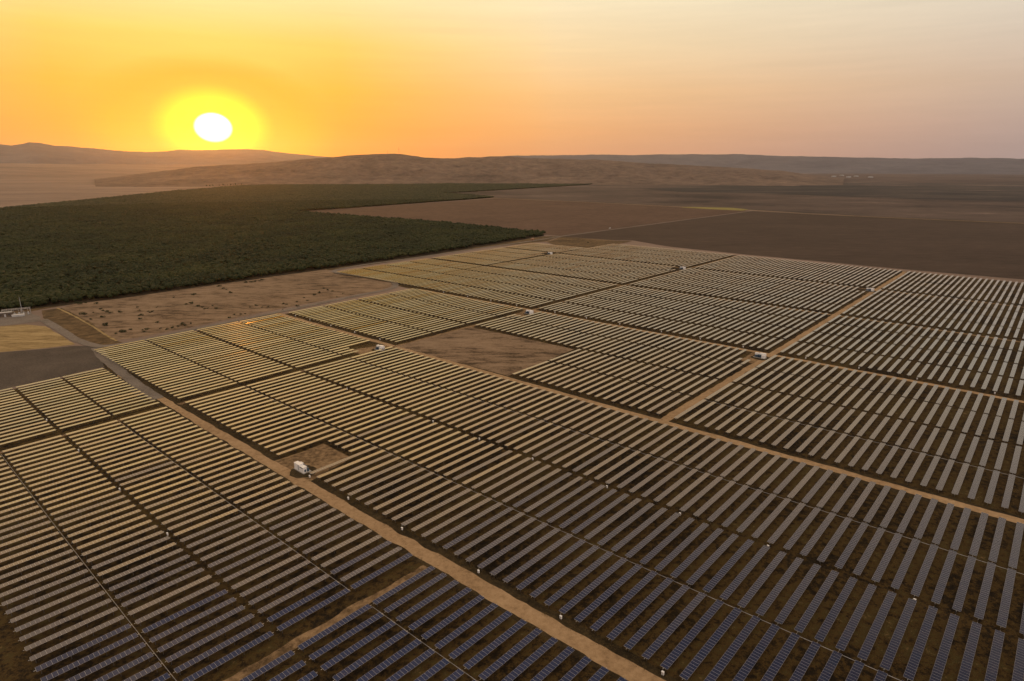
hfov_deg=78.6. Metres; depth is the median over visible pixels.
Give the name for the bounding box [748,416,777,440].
solar table
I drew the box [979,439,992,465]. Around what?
solar table
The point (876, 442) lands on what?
drive shaft
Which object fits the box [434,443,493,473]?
solar table
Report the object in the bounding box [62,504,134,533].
solar table
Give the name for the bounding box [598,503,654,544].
solar table
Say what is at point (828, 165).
mountains
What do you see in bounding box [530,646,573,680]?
solar table
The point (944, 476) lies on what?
solar table
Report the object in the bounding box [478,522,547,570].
solar table
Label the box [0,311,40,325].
substation yard
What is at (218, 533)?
solar table
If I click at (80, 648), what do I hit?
solar table
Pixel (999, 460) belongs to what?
solar table
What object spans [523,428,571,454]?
solar table
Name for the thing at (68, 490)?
solar table
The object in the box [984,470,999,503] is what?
solar table
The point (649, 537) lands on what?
solar table
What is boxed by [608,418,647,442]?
solar table
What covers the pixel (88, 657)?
solar table
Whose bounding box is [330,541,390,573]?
solar table
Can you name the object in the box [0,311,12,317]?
control house
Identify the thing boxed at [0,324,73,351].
straw field
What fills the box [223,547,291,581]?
solar table
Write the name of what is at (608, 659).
dirt road
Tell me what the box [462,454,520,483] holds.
solar table
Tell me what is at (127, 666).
solar table
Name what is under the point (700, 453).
solar table
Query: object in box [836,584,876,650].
solar table
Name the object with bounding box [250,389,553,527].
drive shaft
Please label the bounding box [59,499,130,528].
solar table
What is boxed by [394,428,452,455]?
solar table
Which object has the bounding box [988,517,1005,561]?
solar table
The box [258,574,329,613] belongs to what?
solar table
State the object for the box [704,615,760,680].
solar table
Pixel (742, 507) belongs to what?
solar table
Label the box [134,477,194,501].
solar table
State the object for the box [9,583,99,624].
solar table
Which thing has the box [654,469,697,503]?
solar table
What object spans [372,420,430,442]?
solar table
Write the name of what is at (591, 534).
solar table
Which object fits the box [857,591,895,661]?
solar table
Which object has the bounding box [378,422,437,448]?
solar table
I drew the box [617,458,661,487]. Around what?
solar table
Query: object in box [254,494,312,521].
solar table
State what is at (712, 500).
solar table
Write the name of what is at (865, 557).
solar table
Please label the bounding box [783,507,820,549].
solar table
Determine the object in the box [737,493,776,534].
solar table
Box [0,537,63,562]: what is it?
solar table
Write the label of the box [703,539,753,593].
solar table
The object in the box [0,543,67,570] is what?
solar table
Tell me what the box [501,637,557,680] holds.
solar table
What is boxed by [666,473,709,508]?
solar table
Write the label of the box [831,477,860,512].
solar table
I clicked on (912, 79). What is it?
sky
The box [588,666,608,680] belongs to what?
solar table
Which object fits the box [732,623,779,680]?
solar table
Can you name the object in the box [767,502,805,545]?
solar table
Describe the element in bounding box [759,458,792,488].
solar table
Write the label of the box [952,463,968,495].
solar table
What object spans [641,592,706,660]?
solar table
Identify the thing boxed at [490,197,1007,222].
field road
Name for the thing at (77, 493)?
solar table
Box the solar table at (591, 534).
[584,498,640,538]
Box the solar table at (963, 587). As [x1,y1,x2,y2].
[952,555,975,611]
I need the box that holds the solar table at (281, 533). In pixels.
[277,508,335,537]
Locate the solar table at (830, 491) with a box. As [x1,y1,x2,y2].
[816,473,846,507]
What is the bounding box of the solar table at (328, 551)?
[311,529,371,559]
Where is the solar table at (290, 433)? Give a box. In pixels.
[258,422,323,446]
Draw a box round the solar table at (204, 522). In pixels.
[174,509,238,535]
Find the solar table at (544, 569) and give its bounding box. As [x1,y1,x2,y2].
[516,539,585,591]
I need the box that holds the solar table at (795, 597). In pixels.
[775,564,820,623]
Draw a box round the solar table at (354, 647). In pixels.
[320,621,395,671]
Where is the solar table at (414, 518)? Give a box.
[401,488,470,525]
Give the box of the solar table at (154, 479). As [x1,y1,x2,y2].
[124,469,184,492]
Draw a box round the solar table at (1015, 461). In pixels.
[1010,446,1021,473]
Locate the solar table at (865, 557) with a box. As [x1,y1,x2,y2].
[853,527,884,576]
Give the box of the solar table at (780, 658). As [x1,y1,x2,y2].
[761,632,799,680]
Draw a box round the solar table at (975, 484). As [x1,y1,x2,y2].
[968,466,983,501]
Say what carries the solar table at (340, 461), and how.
on the array ground at (14, 657)
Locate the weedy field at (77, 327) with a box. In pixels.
[42,308,122,344]
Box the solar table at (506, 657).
[479,628,541,679]
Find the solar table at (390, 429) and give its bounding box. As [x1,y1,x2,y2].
[364,417,422,439]
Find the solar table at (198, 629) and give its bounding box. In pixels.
[157,605,244,653]
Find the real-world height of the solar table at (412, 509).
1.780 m
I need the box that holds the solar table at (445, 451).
[418,437,476,466]
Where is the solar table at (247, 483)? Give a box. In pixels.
[220,472,275,496]
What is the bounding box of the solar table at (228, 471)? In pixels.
[203,461,256,483]
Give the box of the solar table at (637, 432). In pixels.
[618,421,657,446]
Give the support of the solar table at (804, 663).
on the array ground at (14, 657)
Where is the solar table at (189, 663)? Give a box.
[173,622,263,674]
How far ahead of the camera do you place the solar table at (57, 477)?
239.11 m
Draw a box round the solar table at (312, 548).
[302,523,362,553]
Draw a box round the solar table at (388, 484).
[356,468,425,502]
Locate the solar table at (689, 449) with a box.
[672,435,710,460]
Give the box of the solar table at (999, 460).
[994,443,1006,469]
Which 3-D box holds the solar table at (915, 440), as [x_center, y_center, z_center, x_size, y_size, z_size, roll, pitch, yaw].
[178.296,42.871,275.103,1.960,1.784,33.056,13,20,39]
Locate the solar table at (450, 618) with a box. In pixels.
[421,595,484,640]
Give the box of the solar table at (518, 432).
[495,420,543,444]
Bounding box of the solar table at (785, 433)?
[772,422,799,444]
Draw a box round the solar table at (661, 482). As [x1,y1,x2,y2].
[641,465,685,496]
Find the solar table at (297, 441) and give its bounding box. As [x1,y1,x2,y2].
[270,428,336,453]
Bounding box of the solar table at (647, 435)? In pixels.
[628,424,668,447]
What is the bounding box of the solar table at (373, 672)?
[356,639,421,680]
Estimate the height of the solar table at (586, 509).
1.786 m
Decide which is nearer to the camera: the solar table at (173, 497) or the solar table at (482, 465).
the solar table at (173, 497)
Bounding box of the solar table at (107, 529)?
[72,514,145,543]
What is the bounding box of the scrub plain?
[451,174,1023,222]
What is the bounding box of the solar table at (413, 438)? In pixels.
[385,425,444,449]
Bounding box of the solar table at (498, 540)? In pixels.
[465,517,535,563]
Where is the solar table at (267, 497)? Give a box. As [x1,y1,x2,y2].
[240,485,297,510]
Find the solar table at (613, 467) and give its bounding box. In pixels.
[594,451,640,479]
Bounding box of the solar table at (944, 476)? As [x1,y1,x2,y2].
[936,459,954,491]
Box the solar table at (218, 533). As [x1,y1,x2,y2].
[186,519,252,547]
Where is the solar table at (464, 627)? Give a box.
[435,603,497,648]
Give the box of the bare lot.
[398,327,572,375]
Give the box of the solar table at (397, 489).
[364,472,433,504]
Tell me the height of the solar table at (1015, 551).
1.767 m
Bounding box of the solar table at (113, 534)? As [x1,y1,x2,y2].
[77,520,151,550]
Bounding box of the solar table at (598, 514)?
[571,493,628,533]
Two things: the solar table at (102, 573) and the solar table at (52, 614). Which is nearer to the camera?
the solar table at (52, 614)
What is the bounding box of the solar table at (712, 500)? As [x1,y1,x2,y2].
[693,481,735,518]
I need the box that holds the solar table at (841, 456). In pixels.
[834,436,859,462]
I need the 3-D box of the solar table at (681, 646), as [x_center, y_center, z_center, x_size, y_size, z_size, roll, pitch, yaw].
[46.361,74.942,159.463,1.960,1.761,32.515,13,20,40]
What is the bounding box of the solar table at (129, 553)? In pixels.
[92,536,169,571]
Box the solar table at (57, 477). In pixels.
[29,466,94,487]
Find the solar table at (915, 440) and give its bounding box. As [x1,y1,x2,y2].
[908,425,926,448]
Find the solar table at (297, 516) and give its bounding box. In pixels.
[270,503,327,531]
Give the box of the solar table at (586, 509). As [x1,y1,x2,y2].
[559,489,616,530]
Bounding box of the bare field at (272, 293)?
[63,269,390,339]
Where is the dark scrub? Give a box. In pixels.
[644,182,1023,199]
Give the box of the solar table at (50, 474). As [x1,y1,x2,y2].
[25,462,90,484]
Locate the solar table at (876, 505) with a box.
[863,485,890,522]
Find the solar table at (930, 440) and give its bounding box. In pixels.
[922,428,939,452]
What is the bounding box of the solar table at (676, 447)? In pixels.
[660,432,699,459]
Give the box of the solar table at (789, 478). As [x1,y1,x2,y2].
[773,462,806,493]
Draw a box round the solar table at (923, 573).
[910,544,937,597]
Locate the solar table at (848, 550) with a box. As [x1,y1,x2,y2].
[835,522,868,569]
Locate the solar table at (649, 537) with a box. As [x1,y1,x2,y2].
[625,513,680,557]
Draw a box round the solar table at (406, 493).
[373,476,442,509]
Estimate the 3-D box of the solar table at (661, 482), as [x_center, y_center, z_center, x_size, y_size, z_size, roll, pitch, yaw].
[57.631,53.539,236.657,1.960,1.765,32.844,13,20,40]
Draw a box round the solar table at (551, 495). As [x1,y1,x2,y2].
[524,476,581,511]
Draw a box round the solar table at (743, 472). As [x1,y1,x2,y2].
[733,451,767,481]
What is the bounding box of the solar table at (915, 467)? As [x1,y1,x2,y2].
[905,452,925,484]
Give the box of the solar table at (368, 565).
[340,547,401,580]
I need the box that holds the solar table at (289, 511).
[262,498,319,524]
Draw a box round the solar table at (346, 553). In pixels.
[321,535,381,569]
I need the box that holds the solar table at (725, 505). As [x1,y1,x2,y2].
[707,485,748,523]
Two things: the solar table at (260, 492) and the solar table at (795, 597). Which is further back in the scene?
the solar table at (260, 492)
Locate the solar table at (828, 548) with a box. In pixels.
[817,517,851,564]
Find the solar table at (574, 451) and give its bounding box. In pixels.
[552,437,599,463]
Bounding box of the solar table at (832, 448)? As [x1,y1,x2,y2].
[821,433,847,458]
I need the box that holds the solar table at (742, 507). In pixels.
[721,489,762,526]
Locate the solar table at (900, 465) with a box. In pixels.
[890,449,912,477]
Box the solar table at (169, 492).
[139,481,200,506]
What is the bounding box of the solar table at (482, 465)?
[452,450,512,481]
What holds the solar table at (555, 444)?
on the array ground at (14, 657)
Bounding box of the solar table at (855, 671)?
[846,660,863,680]
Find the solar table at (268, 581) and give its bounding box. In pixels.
[239,560,309,597]
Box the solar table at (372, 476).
[340,460,408,490]
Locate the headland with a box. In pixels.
[548,237,629,249]
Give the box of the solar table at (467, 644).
[449,611,511,658]
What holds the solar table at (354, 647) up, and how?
on the array ground at (14, 657)
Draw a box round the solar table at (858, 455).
[848,439,872,468]
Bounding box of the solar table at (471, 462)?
[443,447,502,477]
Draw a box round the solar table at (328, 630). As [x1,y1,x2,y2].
[298,604,371,651]
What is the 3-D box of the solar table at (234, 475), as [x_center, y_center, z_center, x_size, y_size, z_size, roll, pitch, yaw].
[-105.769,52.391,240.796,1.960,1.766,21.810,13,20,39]
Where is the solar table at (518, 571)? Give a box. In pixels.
[503,533,572,582]
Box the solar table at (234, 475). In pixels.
[208,465,262,487]
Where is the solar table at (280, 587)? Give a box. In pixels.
[248,567,319,606]
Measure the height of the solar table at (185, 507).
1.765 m
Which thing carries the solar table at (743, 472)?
on the array ground at (14, 657)
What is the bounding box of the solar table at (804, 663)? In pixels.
[789,641,820,680]
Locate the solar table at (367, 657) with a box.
[333,630,407,680]
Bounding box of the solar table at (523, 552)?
[490,528,559,574]
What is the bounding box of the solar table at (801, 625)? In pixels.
[794,570,838,634]
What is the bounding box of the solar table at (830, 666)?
[817,651,841,680]
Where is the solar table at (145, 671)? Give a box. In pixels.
[123,662,162,680]
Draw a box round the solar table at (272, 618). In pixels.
[267,581,338,623]
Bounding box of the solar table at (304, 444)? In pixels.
[277,431,342,457]
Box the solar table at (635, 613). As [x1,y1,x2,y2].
[606,577,672,641]
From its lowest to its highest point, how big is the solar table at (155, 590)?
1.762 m
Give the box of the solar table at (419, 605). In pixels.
[396,580,458,620]
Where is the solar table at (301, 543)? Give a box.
[294,518,353,547]
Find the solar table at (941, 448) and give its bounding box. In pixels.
[936,431,952,455]
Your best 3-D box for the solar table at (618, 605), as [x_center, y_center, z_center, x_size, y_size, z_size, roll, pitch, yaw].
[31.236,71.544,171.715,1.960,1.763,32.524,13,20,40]
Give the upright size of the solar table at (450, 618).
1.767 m
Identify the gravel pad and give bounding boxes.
[290,465,315,477]
[751,355,769,360]
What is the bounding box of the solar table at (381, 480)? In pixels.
[348,464,417,497]
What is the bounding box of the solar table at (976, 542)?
[969,512,988,555]
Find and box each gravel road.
[39,211,748,346]
[91,347,162,399]
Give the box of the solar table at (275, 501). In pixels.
[247,489,304,515]
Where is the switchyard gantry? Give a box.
[1,307,30,313]
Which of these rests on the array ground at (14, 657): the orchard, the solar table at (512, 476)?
the solar table at (512, 476)
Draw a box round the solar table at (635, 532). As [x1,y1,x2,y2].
[611,507,667,553]
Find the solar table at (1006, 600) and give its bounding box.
[997,568,1015,628]
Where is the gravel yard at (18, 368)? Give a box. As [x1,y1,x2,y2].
[0,346,145,401]
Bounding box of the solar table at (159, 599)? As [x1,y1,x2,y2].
[128,575,211,616]
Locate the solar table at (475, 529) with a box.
[442,507,512,550]
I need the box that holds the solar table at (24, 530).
[0,521,51,542]
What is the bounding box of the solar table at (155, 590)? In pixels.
[121,568,204,606]
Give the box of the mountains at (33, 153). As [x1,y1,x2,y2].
[0,142,326,164]
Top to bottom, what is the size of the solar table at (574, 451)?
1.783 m
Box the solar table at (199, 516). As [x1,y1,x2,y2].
[167,504,231,530]
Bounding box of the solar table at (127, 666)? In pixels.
[94,652,153,680]
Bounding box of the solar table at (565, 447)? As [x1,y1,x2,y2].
[542,434,589,459]
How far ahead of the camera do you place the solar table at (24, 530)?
204.08 m
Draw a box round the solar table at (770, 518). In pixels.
[751,498,790,537]
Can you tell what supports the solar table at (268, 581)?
on the array ground at (14, 657)
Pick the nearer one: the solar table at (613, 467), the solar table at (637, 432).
the solar table at (613, 467)
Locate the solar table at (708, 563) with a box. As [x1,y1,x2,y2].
[686,534,737,584]
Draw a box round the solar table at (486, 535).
[454,512,523,554]
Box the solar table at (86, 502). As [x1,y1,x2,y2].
[50,490,119,515]
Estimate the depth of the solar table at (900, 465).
249.58 m
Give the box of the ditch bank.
[57,308,117,340]
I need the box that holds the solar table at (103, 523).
[67,509,139,539]
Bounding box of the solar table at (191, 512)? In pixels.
[161,499,225,525]
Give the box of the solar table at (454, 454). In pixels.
[425,440,485,467]
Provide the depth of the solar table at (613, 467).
247.95 m
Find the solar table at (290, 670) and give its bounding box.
[269,660,305,680]
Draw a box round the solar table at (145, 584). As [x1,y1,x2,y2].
[114,561,196,600]
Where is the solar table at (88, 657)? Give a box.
[40,633,137,680]
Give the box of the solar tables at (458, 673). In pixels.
[0,243,1023,680]
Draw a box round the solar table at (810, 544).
[800,512,835,557]
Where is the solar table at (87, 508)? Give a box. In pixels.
[55,495,125,520]
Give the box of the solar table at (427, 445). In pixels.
[401,431,460,456]
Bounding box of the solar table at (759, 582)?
[737,551,786,609]
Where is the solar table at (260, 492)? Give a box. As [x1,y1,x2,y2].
[233,481,289,505]
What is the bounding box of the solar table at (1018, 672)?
[1012,638,1023,680]
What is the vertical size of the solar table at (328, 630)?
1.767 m
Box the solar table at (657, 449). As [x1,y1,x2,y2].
[650,429,688,455]
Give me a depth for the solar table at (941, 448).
267.64 m
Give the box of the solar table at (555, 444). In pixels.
[532,431,580,456]
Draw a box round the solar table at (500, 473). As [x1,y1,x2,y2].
[472,457,531,488]
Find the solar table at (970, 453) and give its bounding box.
[965,436,979,462]
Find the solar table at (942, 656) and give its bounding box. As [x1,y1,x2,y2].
[929,614,958,680]
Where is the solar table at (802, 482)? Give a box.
[787,466,818,497]
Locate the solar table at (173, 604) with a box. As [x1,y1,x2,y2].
[134,582,219,625]
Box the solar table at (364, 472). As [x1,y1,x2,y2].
[332,457,399,488]
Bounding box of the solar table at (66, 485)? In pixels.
[35,474,101,496]
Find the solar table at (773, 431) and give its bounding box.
[760,419,788,441]
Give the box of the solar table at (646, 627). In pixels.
[624,584,689,651]
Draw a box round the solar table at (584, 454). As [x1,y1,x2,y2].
[562,441,608,467]
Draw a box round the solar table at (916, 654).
[903,605,937,680]
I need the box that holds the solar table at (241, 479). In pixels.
[214,468,269,491]
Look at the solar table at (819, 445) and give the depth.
267.64 m
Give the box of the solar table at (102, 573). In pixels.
[97,542,175,577]
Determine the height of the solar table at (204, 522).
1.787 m
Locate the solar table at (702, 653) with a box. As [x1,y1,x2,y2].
[679,607,741,680]
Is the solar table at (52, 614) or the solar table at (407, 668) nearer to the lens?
the solar table at (407, 668)
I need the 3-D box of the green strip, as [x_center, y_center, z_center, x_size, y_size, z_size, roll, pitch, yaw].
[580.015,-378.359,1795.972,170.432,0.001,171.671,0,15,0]
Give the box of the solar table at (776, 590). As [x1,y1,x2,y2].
[755,557,803,615]
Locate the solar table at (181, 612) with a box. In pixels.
[141,589,227,632]
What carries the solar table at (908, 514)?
on the array ground at (14, 657)
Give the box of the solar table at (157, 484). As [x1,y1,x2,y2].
[129,473,189,496]
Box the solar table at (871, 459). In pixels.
[862,443,884,471]
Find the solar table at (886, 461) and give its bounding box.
[876,446,898,476]
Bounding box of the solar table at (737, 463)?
[720,448,755,476]
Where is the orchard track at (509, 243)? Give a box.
[12,236,556,312]
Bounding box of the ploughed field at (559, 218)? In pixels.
[313,198,745,235]
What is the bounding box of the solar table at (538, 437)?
[514,426,562,451]
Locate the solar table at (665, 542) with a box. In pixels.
[639,517,694,566]
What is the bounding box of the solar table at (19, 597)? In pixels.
[0,569,87,607]
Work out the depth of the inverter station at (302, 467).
246.17 m
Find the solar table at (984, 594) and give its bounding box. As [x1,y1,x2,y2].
[974,562,995,621]
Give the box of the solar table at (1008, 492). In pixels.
[1001,474,1015,508]
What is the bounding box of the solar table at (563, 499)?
[535,480,593,519]
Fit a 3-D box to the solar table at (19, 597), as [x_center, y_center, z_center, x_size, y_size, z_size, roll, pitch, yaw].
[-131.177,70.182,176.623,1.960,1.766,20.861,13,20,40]
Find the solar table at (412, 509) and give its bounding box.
[391,484,461,522]
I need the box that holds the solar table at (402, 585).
[372,566,434,606]
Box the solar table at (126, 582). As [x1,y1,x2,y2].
[108,555,189,592]
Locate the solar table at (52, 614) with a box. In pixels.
[13,591,104,632]
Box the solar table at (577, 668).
[559,656,590,680]
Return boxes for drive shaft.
[2,456,175,679]
[120,422,349,590]
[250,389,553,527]
[350,359,702,472]
[372,606,476,680]
[560,530,900,680]
[709,401,1023,478]
[711,475,1023,574]
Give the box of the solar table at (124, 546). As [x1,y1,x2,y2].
[87,530,163,563]
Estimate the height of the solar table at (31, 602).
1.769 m
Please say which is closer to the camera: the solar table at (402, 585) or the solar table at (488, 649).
the solar table at (488, 649)
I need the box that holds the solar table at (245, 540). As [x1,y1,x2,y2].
[200,530,267,562]
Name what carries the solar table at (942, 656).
on the array ground at (14, 657)
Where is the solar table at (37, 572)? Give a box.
[0,556,78,587]
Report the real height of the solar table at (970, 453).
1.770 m
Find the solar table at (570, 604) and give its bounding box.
[559,557,626,615]
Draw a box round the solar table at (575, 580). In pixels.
[544,551,613,607]
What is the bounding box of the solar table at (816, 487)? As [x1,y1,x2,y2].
[802,469,832,503]
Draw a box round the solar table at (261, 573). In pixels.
[231,554,300,590]
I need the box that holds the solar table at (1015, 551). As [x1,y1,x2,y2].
[1008,522,1023,568]
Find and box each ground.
[0,173,1023,391]
[0,243,1023,680]
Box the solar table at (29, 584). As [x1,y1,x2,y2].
[0,562,82,599]
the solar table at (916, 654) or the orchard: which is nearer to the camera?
the solar table at (916, 654)
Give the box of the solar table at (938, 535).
[932,503,954,544]
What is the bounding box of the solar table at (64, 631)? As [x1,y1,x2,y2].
[23,607,118,651]
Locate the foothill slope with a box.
[0,163,215,178]
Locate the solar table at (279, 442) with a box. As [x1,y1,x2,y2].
[265,425,329,450]
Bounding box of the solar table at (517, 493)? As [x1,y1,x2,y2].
[502,468,560,504]
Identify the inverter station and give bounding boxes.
[294,461,310,473]
[375,345,384,350]
[525,310,532,313]
[753,352,765,358]
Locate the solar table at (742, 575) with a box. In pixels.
[720,545,769,601]
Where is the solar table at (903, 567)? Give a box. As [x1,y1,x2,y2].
[891,538,919,590]
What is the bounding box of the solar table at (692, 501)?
[679,476,722,510]
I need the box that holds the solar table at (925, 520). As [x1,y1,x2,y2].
[914,498,937,538]
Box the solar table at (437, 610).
[408,587,470,631]
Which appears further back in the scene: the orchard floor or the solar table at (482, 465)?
the orchard floor
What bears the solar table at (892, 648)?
on the array ground at (14, 657)
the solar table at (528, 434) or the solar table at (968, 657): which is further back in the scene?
the solar table at (528, 434)
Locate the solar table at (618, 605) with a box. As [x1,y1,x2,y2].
[590,571,657,630]
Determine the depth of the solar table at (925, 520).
209.95 m
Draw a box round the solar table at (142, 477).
[119,465,178,487]
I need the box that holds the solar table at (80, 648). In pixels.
[35,623,130,673]
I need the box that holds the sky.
[0,0,1023,158]
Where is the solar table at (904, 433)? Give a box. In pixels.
[895,422,913,445]
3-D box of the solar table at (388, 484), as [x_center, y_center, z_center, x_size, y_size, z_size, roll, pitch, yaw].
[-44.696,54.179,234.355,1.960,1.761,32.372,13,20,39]
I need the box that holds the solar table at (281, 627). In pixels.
[277,588,349,632]
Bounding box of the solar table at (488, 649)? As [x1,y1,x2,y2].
[463,619,526,670]
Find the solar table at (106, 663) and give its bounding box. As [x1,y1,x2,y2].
[65,642,146,680]
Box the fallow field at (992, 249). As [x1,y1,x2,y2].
[563,211,1023,278]
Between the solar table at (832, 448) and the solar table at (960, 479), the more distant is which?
the solar table at (832, 448)
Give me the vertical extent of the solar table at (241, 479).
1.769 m
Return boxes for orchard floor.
[0,198,543,311]
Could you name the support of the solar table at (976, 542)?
on the array ground at (14, 657)
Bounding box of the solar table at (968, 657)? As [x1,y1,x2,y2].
[957,622,981,680]
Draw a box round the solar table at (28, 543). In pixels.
[0,531,59,554]
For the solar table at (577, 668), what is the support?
on the array ground at (14, 657)
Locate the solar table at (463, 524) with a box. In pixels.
[432,502,501,542]
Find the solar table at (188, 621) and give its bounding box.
[149,597,235,644]
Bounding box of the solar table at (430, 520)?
[411,493,481,530]
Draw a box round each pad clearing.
[275,444,348,480]
[350,345,390,353]
[741,352,776,362]
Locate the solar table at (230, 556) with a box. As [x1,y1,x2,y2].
[207,535,275,569]
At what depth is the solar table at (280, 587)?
176.42 m
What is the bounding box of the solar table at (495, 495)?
[492,465,550,497]
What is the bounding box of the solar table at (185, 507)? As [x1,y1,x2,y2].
[156,494,218,518]
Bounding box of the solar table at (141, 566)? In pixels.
[103,548,182,585]
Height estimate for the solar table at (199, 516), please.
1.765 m
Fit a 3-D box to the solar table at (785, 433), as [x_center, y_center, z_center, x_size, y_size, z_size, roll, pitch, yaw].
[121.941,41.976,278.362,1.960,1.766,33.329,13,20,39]
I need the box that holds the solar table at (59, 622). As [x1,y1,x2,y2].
[18,599,110,642]
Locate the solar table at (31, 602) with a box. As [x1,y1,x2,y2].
[5,576,93,615]
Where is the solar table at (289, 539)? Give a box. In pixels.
[285,513,344,542]
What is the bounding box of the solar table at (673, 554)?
[655,523,708,572]
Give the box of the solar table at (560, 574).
[530,545,599,599]
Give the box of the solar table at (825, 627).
[815,577,857,643]
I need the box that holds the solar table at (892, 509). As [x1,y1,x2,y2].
[880,489,905,527]
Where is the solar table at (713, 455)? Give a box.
[695,441,732,468]
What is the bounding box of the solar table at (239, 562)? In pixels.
[215,541,283,576]
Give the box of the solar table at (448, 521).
[421,497,491,536]
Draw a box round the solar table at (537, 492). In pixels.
[513,472,571,506]
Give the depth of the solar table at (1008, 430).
280.83 m
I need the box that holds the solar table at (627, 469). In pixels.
[605,454,651,485]
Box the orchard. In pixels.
[0,183,592,308]
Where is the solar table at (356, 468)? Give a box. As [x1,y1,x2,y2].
[324,453,392,483]
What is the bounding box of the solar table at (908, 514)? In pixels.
[897,494,921,532]
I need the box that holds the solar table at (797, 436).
[783,425,811,448]
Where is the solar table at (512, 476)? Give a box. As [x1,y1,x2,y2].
[481,461,540,495]
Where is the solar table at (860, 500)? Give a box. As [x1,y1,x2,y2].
[847,481,875,517]
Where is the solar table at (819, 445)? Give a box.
[809,430,835,455]
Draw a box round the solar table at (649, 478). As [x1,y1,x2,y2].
[629,461,674,492]
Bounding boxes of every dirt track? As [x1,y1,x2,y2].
[0,407,162,452]
[178,256,734,404]
[223,565,426,680]
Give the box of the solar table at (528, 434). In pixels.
[505,423,552,448]
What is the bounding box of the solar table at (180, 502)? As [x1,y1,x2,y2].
[150,490,212,516]
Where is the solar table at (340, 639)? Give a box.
[309,612,383,661]
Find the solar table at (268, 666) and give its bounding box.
[240,650,294,680]
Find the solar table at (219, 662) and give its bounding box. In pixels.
[183,631,273,680]
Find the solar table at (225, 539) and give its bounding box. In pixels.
[193,524,259,553]
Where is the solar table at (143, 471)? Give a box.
[115,461,173,481]
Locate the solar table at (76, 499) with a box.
[46,486,116,510]
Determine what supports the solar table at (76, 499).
on the array ground at (14, 657)
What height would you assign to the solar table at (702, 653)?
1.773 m
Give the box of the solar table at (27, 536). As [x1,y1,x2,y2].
[0,526,54,546]
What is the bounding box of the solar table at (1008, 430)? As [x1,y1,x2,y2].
[1002,419,1013,441]
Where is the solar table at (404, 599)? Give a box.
[384,573,446,612]
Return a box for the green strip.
[680,207,747,210]
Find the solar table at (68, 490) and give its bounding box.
[38,478,106,502]
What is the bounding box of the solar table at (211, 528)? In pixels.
[180,514,245,543]
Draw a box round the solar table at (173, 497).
[144,485,205,509]
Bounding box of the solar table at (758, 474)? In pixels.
[745,455,780,487]
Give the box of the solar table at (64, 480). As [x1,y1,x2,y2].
[32,470,97,493]
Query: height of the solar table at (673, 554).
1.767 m
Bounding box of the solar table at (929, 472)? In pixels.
[920,456,939,485]
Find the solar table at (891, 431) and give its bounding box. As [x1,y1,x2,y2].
[882,419,901,442]
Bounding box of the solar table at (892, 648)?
[880,598,916,671]
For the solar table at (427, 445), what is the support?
on the array ground at (14, 657)
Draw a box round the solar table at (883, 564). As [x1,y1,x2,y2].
[871,533,901,582]
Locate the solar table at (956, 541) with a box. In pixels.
[950,507,970,549]
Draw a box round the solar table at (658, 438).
[639,426,678,452]
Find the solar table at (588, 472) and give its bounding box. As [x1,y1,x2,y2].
[583,447,629,475]
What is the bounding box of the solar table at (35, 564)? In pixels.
[0,549,72,578]
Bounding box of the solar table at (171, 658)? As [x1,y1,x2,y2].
[165,614,253,664]
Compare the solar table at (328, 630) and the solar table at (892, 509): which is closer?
the solar table at (328, 630)
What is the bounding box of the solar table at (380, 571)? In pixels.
[351,553,412,590]
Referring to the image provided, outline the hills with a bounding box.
[94,154,843,186]
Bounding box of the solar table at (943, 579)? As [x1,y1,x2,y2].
[931,550,956,603]
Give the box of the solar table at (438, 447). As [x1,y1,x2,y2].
[409,434,468,462]
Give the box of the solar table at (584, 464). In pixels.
[573,444,619,473]
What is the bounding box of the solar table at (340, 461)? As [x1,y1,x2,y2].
[309,446,377,473]
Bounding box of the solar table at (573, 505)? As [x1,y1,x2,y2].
[546,485,605,524]
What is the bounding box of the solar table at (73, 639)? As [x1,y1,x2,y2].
[28,615,124,662]
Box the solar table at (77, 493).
[43,482,111,507]
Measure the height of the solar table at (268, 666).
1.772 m
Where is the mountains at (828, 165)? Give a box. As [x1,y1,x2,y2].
[500,154,1023,173]
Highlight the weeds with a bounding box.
[0,318,1023,680]
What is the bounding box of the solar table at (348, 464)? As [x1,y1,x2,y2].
[316,450,384,480]
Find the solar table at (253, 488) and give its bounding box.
[227,476,282,498]
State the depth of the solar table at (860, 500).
222.54 m
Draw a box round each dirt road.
[117,375,665,680]
[275,313,1023,523]
[418,289,1023,402]
[490,267,1020,341]
[559,254,1016,306]
[659,271,905,422]
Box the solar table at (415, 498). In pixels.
[382,480,452,514]
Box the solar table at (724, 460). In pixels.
[708,445,743,473]
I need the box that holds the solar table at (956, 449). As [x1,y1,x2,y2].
[950,433,965,459]
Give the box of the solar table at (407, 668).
[385,648,434,680]
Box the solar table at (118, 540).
[81,525,156,557]
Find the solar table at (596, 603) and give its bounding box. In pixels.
[574,564,642,621]
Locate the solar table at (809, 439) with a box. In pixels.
[796,427,823,452]
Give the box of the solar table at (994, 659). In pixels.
[984,629,1004,680]
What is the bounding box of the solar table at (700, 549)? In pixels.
[670,528,723,577]
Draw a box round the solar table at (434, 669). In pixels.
[414,658,449,680]
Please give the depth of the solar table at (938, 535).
207.03 m
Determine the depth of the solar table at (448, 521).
211.12 m
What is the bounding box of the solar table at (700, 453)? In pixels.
[683,438,721,465]
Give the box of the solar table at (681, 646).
[660,599,723,669]

